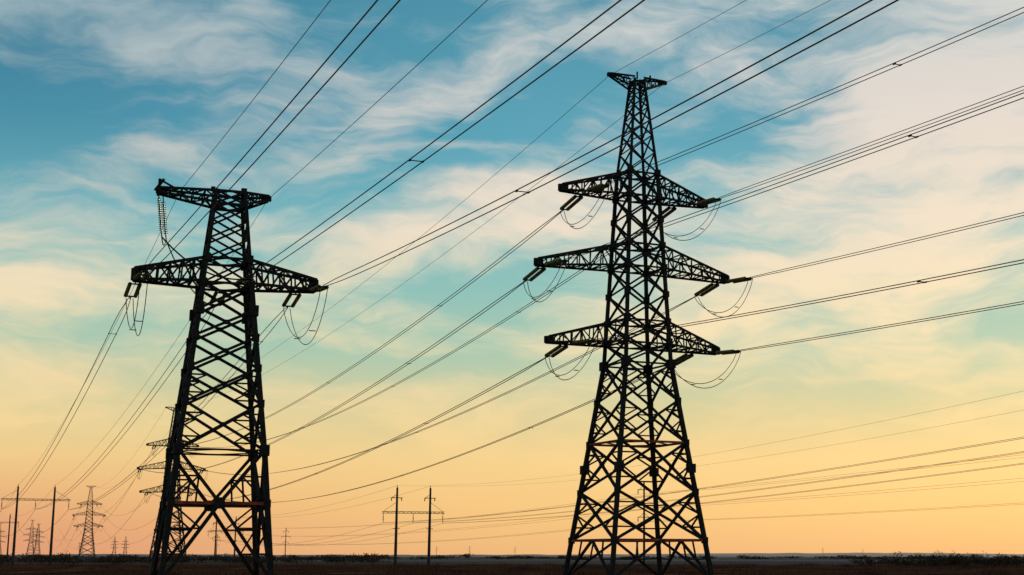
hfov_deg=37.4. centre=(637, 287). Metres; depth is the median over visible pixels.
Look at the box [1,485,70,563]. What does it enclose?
utility pole
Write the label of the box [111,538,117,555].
transmission tower
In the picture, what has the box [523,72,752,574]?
transmission tower
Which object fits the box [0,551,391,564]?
shrub thicket
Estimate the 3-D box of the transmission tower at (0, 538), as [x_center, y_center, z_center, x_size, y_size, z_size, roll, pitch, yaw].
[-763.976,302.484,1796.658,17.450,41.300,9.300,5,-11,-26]
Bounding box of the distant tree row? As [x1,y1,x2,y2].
[3,552,1022,559]
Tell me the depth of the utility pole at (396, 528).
295.60 m
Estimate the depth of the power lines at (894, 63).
93.87 m
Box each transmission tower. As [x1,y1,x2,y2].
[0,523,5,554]
[23,520,38,556]
[31,524,44,555]
[72,485,104,558]
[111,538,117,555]
[121,537,128,553]
[124,178,328,574]
[137,407,207,562]
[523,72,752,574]
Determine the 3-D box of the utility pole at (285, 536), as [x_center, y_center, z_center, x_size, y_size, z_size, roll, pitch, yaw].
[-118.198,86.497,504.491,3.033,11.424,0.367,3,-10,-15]
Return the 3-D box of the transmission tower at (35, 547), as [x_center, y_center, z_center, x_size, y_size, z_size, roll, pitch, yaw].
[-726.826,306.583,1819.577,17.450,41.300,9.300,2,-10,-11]
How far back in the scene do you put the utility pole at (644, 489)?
297.79 m
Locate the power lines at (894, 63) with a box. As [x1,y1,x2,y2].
[564,0,1023,350]
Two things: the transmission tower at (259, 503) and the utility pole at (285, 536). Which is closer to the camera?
the transmission tower at (259, 503)
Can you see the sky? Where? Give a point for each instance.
(101, 101)
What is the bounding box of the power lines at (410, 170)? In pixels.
[0,0,898,535]
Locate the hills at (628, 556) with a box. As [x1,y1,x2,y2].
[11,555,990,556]
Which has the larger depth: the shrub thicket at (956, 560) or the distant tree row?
the distant tree row
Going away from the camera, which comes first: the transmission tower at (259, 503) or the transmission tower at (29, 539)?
the transmission tower at (259, 503)
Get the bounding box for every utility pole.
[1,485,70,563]
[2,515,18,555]
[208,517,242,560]
[281,529,289,558]
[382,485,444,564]
[637,482,653,562]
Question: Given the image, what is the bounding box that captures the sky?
[0,0,1023,554]
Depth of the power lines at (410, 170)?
70.03 m
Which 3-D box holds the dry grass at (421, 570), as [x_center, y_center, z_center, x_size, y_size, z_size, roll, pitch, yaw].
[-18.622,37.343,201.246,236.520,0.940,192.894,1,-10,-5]
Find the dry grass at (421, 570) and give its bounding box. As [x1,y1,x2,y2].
[0,561,1023,574]
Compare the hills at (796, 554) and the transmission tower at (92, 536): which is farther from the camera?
the hills at (796, 554)
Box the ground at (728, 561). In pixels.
[0,557,1023,574]
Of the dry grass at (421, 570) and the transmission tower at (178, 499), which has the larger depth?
the transmission tower at (178, 499)
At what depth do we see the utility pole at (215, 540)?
521.69 m
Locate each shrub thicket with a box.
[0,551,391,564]
[848,549,1023,566]
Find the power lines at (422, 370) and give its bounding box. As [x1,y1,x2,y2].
[46,78,695,554]
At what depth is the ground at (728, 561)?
284.64 m
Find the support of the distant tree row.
on the ground at (728, 561)
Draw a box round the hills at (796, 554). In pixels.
[2,553,1023,556]
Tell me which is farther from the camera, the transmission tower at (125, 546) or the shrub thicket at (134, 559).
the transmission tower at (125, 546)
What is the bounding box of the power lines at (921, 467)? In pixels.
[208,391,1023,545]
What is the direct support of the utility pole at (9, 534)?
on the ground at (728, 561)

